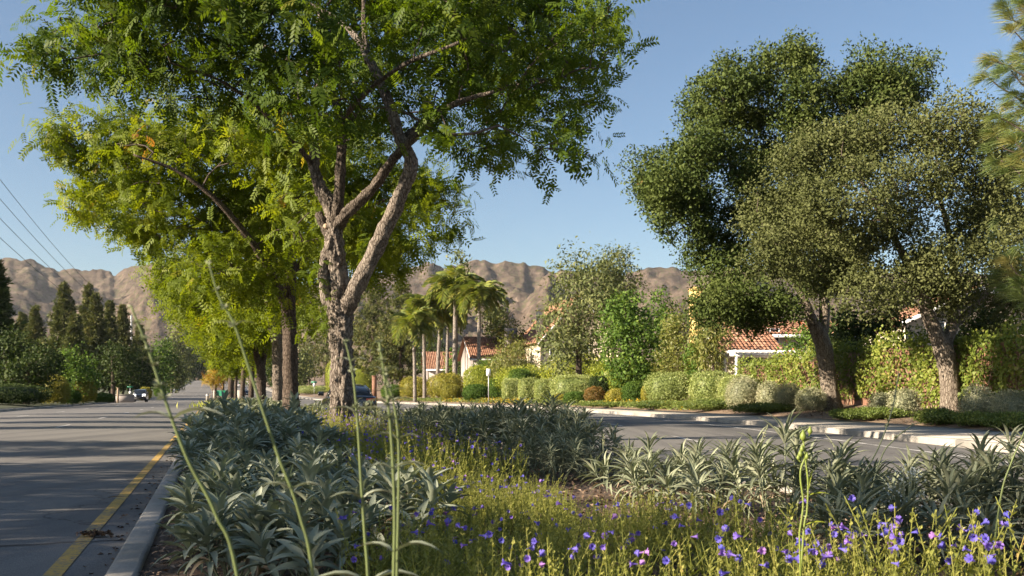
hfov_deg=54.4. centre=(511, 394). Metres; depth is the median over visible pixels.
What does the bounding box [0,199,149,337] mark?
power cable
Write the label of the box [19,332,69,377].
leafy tree
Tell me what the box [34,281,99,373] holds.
pine tree
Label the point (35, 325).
pine tree
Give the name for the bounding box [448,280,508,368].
palm tree
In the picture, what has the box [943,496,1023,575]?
penstemon
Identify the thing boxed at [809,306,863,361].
dark shrub
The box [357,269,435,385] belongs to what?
broadleaf tree
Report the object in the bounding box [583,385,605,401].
bush
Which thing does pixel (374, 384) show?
wooden post
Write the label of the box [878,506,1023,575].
penstemon
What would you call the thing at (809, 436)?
road line
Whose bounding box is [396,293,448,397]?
palm tree
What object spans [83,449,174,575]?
leaf litter
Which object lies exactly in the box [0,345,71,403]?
leafy tree
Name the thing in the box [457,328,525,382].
house
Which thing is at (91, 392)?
bush
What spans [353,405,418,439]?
sage bush
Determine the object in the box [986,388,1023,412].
bush
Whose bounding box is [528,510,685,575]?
penstemon
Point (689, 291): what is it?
house
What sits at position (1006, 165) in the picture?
pine tree
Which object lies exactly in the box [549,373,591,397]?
hedge
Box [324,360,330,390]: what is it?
hedge
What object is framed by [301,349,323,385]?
broadleaf tree
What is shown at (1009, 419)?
mat plant
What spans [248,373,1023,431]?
verge ground
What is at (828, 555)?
penstemon
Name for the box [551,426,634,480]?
sage bush
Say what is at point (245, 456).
sage bush
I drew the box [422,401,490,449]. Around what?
sage bush
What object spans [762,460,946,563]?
sage bush
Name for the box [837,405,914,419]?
mat plant
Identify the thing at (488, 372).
street sign
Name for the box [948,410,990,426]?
mat plant
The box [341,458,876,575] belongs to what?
penstemon carpet
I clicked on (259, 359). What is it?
pistache tree
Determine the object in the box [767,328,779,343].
window
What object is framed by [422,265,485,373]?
palm tree
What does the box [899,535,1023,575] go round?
penstemon
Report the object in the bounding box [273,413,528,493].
penstemon carpet
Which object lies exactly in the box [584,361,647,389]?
hedge
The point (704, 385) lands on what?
hedge
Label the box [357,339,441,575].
flower stalk
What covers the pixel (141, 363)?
leafy tree
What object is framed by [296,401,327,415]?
sage bush
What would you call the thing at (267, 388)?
pavement
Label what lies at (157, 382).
flower stalk
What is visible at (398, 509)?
flower stalk
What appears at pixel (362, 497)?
flower stalk
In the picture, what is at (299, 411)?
sage bush
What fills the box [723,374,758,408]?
bush
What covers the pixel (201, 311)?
pistache tree
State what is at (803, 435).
weed
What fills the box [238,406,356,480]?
sage bush
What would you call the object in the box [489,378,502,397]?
hedge
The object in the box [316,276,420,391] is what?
broadleaf tree
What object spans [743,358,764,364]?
window
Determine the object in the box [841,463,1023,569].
sage bush
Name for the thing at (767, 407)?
mat plant
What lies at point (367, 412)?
sage bush
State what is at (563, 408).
sage bush
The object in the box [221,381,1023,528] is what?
road
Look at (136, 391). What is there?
window
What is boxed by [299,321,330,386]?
broadleaf tree
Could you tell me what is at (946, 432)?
pavement
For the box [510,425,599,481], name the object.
sage bush
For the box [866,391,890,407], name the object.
bush
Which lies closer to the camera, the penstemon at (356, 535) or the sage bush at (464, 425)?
the penstemon at (356, 535)
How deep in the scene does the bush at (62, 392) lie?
83.53 m
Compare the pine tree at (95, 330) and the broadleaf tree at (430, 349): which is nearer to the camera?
the broadleaf tree at (430, 349)
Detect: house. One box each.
[420,352,460,384]
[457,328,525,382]
[520,298,617,376]
[688,287,721,349]
[696,327,782,375]
[711,320,855,358]
[863,285,1023,348]
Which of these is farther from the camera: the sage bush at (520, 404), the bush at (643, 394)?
the bush at (643, 394)
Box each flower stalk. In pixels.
[126,304,238,575]
[205,259,325,575]
[320,338,417,575]
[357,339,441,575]
[368,376,419,575]
[602,434,604,484]
[747,425,767,527]
[837,371,900,541]
[857,423,923,546]
[979,432,1023,572]
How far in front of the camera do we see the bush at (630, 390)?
68.24 m
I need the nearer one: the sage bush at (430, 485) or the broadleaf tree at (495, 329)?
the sage bush at (430, 485)
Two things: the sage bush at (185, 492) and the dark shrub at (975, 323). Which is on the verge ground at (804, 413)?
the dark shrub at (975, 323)
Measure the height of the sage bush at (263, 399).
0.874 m
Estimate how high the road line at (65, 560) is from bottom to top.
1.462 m
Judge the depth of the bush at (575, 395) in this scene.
75.98 m
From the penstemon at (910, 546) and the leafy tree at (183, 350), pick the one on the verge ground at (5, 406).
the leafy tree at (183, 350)
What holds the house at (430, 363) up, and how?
on the verge ground at (804, 413)
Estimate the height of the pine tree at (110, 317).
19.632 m
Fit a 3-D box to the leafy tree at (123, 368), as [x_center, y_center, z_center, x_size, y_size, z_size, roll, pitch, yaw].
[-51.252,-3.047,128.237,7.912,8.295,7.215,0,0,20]
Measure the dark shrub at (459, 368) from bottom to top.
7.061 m
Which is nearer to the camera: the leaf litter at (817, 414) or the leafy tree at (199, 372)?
the leaf litter at (817, 414)
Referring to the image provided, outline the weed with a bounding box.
[787,426,827,575]
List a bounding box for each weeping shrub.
[483,337,551,382]
[685,317,736,375]
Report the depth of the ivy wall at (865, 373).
41.11 m
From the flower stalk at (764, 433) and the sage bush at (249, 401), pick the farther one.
the sage bush at (249, 401)
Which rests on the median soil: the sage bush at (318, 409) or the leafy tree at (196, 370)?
the sage bush at (318, 409)
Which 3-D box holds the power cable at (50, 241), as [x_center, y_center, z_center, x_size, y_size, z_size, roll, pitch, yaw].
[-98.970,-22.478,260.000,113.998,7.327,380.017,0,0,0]
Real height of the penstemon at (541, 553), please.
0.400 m
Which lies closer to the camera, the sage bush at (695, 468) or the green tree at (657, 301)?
the sage bush at (695, 468)
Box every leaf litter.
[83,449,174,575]
[648,406,1013,428]
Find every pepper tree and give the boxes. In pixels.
[528,236,627,380]
[583,239,650,359]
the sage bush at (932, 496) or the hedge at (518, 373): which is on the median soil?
the sage bush at (932, 496)
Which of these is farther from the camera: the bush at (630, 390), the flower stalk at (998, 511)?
the bush at (630, 390)
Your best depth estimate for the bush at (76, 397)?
91.62 m
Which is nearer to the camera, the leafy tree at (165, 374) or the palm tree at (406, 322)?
the palm tree at (406, 322)
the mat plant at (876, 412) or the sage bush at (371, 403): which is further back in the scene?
the mat plant at (876, 412)
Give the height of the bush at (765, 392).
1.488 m
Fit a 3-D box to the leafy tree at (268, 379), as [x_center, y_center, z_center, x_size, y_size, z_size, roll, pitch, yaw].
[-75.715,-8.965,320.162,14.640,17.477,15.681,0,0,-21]
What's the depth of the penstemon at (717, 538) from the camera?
3.74 m
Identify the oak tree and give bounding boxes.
[612,25,950,410]
[724,74,1023,411]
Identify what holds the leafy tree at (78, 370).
on the verge ground at (5, 406)
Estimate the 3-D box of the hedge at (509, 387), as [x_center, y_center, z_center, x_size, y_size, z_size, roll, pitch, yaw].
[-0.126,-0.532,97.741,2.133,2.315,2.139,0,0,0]
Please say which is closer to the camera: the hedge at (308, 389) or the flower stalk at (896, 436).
the flower stalk at (896, 436)
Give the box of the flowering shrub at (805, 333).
[773,314,814,363]
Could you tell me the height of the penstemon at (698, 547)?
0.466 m
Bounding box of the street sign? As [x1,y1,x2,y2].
[486,369,490,403]
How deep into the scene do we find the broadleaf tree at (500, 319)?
139.75 m
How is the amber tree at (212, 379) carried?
on the median soil
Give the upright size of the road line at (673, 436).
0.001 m
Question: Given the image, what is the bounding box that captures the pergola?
[719,350,794,374]
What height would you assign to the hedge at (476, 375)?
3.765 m
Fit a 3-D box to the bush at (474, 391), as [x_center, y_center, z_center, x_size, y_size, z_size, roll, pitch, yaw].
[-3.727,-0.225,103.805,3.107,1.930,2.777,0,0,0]
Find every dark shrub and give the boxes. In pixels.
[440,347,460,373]
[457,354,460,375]
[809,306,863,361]
[828,291,923,352]
[945,304,1023,343]
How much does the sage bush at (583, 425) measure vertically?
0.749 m
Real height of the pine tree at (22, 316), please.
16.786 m
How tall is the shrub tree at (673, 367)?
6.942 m
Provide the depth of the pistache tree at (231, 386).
91.75 m
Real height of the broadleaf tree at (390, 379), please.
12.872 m
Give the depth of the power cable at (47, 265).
125.60 m
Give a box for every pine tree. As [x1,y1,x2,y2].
[0,259,32,375]
[15,311,28,341]
[22,303,47,352]
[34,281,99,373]
[56,312,97,380]
[76,280,105,334]
[81,291,115,390]
[99,300,127,393]
[115,303,144,393]
[132,324,159,390]
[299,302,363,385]
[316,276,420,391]
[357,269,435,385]
[965,0,1023,321]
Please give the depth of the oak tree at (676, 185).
40.92 m
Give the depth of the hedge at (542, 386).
85.32 m
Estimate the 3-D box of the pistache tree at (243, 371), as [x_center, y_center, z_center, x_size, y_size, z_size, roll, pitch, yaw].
[-16.753,-2.039,62.865,4.212,5.868,4.318,0,0,0]
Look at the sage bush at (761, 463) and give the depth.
5.79 m
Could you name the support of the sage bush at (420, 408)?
on the median soil
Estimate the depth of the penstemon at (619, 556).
3.38 m
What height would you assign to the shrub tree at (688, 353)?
5.018 m
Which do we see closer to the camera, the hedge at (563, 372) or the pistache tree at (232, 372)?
the pistache tree at (232, 372)
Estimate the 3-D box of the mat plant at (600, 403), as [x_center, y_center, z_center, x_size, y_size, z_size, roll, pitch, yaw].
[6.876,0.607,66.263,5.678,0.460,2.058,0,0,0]
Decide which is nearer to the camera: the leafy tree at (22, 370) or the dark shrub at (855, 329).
the dark shrub at (855, 329)
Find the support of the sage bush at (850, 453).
on the median soil
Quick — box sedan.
[318,384,377,409]
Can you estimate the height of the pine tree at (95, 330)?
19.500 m
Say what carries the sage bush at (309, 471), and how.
on the median soil
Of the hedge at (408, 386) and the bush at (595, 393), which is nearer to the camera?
the bush at (595, 393)
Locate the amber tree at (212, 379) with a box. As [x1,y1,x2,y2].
[200,366,228,399]
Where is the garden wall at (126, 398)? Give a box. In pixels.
[115,394,134,402]
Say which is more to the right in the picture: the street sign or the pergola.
the pergola
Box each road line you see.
[43,396,209,575]
[410,404,1007,462]
[606,423,824,470]
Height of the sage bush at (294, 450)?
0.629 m
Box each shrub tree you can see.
[650,303,702,380]
[677,328,729,385]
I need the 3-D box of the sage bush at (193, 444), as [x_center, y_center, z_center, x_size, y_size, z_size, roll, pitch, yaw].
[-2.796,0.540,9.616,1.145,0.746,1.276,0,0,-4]
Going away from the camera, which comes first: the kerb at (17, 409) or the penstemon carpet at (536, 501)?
the penstemon carpet at (536, 501)
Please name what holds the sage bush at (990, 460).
on the median soil
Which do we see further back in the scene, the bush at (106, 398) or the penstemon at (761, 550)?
the bush at (106, 398)
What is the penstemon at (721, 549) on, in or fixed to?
on the median soil
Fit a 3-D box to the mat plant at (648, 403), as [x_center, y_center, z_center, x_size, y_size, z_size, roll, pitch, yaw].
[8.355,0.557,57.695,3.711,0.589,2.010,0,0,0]
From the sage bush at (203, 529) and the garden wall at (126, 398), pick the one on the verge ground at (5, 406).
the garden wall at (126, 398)
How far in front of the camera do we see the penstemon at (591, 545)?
3.47 m
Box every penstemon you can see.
[332,500,420,575]
[335,504,456,575]
[388,516,501,575]
[444,522,538,575]
[476,532,595,575]
[501,528,632,575]
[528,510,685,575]
[551,541,683,575]
[607,518,731,575]
[634,535,768,575]
[680,487,818,575]
[715,536,843,575]
[733,525,886,575]
[755,506,890,575]
[768,495,948,575]
[790,528,974,575]
[838,503,1003,575]
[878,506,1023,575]
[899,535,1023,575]
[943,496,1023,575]
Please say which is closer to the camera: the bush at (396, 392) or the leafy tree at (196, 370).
the bush at (396, 392)
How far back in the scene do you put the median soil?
6.51 m
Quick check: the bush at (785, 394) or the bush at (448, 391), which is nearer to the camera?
the bush at (785, 394)
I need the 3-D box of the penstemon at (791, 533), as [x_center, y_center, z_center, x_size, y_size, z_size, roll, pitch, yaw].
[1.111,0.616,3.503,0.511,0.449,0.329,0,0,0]
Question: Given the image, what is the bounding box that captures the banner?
[213,390,239,399]
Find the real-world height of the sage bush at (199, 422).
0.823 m
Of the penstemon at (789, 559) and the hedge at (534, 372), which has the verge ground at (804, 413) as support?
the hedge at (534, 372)
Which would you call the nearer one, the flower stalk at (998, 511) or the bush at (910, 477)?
the flower stalk at (998, 511)
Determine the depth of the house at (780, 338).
68.76 m
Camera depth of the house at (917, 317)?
51.96 m
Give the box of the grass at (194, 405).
[176,399,234,407]
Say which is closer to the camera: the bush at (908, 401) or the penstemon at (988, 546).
the penstemon at (988, 546)
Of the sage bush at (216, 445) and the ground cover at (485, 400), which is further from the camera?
the ground cover at (485, 400)
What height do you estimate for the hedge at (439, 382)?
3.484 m
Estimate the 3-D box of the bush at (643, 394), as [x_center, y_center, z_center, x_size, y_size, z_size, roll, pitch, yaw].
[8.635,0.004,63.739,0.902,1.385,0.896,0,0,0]
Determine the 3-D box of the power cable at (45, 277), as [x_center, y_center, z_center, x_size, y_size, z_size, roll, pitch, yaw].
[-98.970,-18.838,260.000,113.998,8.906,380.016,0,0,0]
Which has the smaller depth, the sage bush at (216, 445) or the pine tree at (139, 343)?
the sage bush at (216, 445)
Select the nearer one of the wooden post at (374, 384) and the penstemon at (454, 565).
the penstemon at (454, 565)
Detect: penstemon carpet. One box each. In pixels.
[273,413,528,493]
[297,406,436,438]
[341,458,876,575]
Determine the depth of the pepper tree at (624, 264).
94.76 m
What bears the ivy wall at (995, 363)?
on the verge ground at (804, 413)
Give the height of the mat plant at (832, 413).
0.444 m
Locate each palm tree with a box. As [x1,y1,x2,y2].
[388,306,440,401]
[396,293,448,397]
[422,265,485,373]
[428,301,464,397]
[441,297,472,372]
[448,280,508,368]
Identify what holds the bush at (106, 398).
on the verge ground at (5, 406)
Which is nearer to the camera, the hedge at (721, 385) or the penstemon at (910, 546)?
the penstemon at (910, 546)
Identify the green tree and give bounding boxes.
[593,289,677,388]
[642,285,686,367]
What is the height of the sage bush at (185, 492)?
0.581 m
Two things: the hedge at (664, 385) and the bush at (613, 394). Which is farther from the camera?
the bush at (613, 394)
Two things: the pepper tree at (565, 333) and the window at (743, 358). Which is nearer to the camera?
the window at (743, 358)
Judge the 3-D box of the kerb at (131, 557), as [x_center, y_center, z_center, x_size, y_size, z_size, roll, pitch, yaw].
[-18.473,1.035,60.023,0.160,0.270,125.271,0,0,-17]
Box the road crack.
[0,540,125,545]
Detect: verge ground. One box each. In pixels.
[0,380,194,408]
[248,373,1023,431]
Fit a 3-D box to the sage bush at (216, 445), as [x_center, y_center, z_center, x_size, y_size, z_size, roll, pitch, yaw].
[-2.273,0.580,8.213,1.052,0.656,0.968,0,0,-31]
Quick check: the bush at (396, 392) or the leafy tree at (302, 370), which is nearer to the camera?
the bush at (396, 392)
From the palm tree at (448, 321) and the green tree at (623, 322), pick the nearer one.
the green tree at (623, 322)
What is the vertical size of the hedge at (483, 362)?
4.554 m
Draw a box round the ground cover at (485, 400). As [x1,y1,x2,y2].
[394,397,724,409]
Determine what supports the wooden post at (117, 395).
on the road at (90, 457)
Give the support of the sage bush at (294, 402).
on the median soil
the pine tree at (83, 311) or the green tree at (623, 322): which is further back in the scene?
the pine tree at (83, 311)
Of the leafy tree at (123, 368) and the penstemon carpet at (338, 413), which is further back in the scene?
the leafy tree at (123, 368)
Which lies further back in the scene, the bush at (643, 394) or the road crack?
the bush at (643, 394)
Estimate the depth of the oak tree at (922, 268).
32.96 m
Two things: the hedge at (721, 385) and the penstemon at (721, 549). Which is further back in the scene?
the hedge at (721, 385)
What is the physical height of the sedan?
1.482 m
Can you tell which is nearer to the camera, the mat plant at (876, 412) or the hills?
the mat plant at (876, 412)
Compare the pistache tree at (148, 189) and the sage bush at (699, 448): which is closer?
the sage bush at (699, 448)
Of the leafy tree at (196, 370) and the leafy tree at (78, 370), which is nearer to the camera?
the leafy tree at (78, 370)
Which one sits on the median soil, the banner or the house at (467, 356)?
the banner
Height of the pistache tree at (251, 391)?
5.952 m
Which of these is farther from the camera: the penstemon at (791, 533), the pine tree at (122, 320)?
the pine tree at (122, 320)
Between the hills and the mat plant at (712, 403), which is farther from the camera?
the hills
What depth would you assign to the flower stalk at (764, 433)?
6.00 m
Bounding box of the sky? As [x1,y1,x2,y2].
[0,0,1023,296]
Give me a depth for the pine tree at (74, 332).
164.19 m
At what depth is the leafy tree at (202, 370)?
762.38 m
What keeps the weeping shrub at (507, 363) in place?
on the verge ground at (804, 413)
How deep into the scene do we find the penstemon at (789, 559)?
3.36 m
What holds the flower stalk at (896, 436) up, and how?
on the median soil
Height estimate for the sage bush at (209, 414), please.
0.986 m
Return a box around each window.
[134,390,146,393]
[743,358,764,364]
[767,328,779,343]
[940,321,945,329]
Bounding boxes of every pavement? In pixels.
[245,381,323,398]
[377,401,1023,444]
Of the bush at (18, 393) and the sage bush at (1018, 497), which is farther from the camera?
the bush at (18, 393)
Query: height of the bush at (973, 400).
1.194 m
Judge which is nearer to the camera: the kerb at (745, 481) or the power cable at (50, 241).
the kerb at (745, 481)
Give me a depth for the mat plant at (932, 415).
27.88 m
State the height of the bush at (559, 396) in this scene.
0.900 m
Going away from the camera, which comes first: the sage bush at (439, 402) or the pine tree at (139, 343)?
the sage bush at (439, 402)
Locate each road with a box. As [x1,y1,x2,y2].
[0,381,211,575]
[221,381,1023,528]
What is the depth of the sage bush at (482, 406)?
13.94 m
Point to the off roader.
(141, 394)
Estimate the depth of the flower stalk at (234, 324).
1.60 m
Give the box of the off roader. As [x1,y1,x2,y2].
[131,389,147,401]
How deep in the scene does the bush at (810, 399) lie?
40.95 m
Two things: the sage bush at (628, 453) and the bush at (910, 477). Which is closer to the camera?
the bush at (910, 477)
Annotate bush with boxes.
[0,383,54,405]
[42,374,70,403]
[61,390,82,403]
[72,380,97,402]
[94,392,115,402]
[140,386,151,399]
[151,488,297,575]
[153,385,166,396]
[156,453,271,552]
[164,403,271,457]
[166,412,280,476]
[176,389,279,440]
[176,425,291,487]
[183,447,297,510]
[189,395,273,423]
[209,479,388,575]
[210,454,377,546]
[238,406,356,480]
[239,396,280,408]
[243,406,338,449]
[253,390,320,433]
[271,423,364,489]
[287,445,409,504]
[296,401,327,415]
[301,400,329,416]
[318,458,471,555]
[323,397,378,427]
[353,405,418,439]
[358,400,391,417]
[380,384,401,397]
[381,399,448,436]
[402,400,447,436]
[408,400,431,415]
[412,405,484,451]
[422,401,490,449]
[436,403,529,461]
[439,383,461,398]
[443,401,529,455]
[462,383,487,400]
[467,392,596,468]
[483,412,594,473]
[487,398,606,464]
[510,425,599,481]
[519,406,626,471]
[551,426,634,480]
[554,393,563,400]
[562,391,584,402]
[575,430,704,499]
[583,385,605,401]
[588,375,608,392]
[604,388,625,401]
[609,450,751,517]
[620,380,643,400]
[640,385,653,401]
[661,437,770,513]
[701,408,867,540]
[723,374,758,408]
[746,438,897,538]
[755,380,777,404]
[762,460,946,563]
[772,382,800,408]
[794,385,828,411]
[821,444,968,545]
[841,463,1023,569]
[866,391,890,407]
[878,461,928,562]
[885,387,922,416]
[892,430,1023,551]
[938,464,1023,548]
[942,423,1023,563]
[955,382,995,412]
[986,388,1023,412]
[987,486,1023,551]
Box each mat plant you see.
[574,401,627,406]
[624,399,680,408]
[678,397,733,410]
[726,402,798,412]
[826,408,852,418]
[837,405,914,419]
[910,406,957,424]
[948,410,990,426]
[976,411,1023,429]
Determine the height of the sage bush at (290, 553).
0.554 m
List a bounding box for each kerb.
[0,400,137,411]
[105,454,185,575]
[377,402,1023,452]
[486,440,1017,541]
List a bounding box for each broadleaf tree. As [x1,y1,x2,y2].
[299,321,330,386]
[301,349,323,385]
[368,336,412,386]
[416,336,452,376]
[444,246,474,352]
[481,285,515,336]
[482,306,531,351]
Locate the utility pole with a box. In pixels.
[130,315,132,391]
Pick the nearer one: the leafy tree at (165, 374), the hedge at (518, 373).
the hedge at (518, 373)
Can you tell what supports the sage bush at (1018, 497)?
on the median soil
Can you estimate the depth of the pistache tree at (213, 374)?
139.83 m
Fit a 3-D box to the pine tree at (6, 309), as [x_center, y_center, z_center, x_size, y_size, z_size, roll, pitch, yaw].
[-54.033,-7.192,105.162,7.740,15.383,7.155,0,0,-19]
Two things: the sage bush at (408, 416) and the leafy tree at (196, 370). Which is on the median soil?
the sage bush at (408, 416)
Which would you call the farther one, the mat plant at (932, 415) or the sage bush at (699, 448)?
the mat plant at (932, 415)
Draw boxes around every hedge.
[298,385,329,393]
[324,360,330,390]
[354,365,379,390]
[398,376,430,398]
[426,371,463,397]
[462,364,495,387]
[471,355,504,376]
[487,363,552,388]
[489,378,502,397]
[501,378,518,398]
[507,367,531,379]
[517,376,535,398]
[533,378,555,402]
[537,351,617,382]
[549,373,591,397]
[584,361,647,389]
[630,359,668,385]
[642,370,693,401]
[687,370,733,399]
[716,373,759,402]
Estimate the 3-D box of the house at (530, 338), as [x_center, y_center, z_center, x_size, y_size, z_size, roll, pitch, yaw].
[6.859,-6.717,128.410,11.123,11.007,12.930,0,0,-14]
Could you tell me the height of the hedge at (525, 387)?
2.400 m
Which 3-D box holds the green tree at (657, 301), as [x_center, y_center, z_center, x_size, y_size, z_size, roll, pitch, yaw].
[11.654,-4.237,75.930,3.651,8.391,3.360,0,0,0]
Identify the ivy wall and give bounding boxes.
[730,346,813,390]
[800,324,927,406]
[898,310,1023,408]
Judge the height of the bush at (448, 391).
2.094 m
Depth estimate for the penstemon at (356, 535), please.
4.56 m
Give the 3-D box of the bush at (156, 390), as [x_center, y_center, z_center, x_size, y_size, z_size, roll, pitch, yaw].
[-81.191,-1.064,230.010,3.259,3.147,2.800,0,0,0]
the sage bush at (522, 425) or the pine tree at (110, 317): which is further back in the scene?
the pine tree at (110, 317)
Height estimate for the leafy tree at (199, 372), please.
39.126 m
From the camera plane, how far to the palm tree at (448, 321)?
129.15 m
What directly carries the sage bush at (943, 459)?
on the median soil
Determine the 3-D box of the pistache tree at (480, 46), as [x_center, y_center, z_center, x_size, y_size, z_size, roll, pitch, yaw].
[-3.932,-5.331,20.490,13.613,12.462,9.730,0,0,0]
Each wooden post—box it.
[117,388,118,402]
[371,376,376,397]
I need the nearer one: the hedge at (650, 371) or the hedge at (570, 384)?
the hedge at (650, 371)
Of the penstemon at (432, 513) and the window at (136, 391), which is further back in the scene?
the window at (136, 391)
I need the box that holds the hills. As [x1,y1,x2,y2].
[1,258,1021,380]
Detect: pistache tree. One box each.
[0,0,659,431]
[8,73,482,409]
[128,158,438,406]
[154,271,327,401]
[205,356,256,398]
[205,359,227,396]
[212,353,271,400]
[218,329,304,397]
[221,368,256,398]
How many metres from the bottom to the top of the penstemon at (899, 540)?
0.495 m
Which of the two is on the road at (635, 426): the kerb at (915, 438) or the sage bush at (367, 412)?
the kerb at (915, 438)
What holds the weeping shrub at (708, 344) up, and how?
on the verge ground at (804, 413)
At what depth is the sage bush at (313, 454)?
6.71 m
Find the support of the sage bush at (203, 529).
on the median soil
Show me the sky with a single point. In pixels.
(515, 226)
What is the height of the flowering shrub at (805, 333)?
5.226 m
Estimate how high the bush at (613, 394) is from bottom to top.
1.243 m
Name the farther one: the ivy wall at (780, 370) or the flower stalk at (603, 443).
the ivy wall at (780, 370)
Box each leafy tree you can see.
[0,323,35,383]
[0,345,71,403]
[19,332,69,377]
[52,341,106,403]
[89,338,150,402]
[124,339,163,400]
[148,333,180,394]
[159,321,199,384]
[159,345,188,392]
[179,356,202,382]
[185,337,205,380]
[197,347,211,380]
[239,359,269,385]
[254,357,272,389]
[271,345,318,394]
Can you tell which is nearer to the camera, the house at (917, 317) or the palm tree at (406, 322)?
the house at (917, 317)
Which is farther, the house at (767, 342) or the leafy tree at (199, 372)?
the leafy tree at (199, 372)
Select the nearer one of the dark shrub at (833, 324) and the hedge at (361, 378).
the dark shrub at (833, 324)
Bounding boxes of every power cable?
[0,180,162,338]
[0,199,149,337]
[0,218,158,343]
[0,238,155,345]
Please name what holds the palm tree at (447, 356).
on the verge ground at (804, 413)
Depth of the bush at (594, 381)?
77.31 m
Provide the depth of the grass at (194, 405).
68.75 m
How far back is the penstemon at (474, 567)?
3.74 m
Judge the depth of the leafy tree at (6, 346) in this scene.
83.62 m
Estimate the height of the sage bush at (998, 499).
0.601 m
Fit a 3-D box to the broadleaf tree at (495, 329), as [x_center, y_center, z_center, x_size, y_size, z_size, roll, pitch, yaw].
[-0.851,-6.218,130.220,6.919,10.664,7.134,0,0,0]
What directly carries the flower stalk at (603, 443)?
on the median soil
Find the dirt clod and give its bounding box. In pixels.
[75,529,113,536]
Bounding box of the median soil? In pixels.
[140,383,1023,575]
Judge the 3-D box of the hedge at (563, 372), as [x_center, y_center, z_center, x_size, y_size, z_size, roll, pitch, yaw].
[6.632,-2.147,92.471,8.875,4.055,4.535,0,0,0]
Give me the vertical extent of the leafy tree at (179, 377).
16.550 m
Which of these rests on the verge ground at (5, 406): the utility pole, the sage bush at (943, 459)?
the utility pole
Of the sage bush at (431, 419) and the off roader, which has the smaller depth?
the sage bush at (431, 419)
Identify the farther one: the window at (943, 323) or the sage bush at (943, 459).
the window at (943, 323)
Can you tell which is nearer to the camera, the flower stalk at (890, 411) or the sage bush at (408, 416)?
the flower stalk at (890, 411)

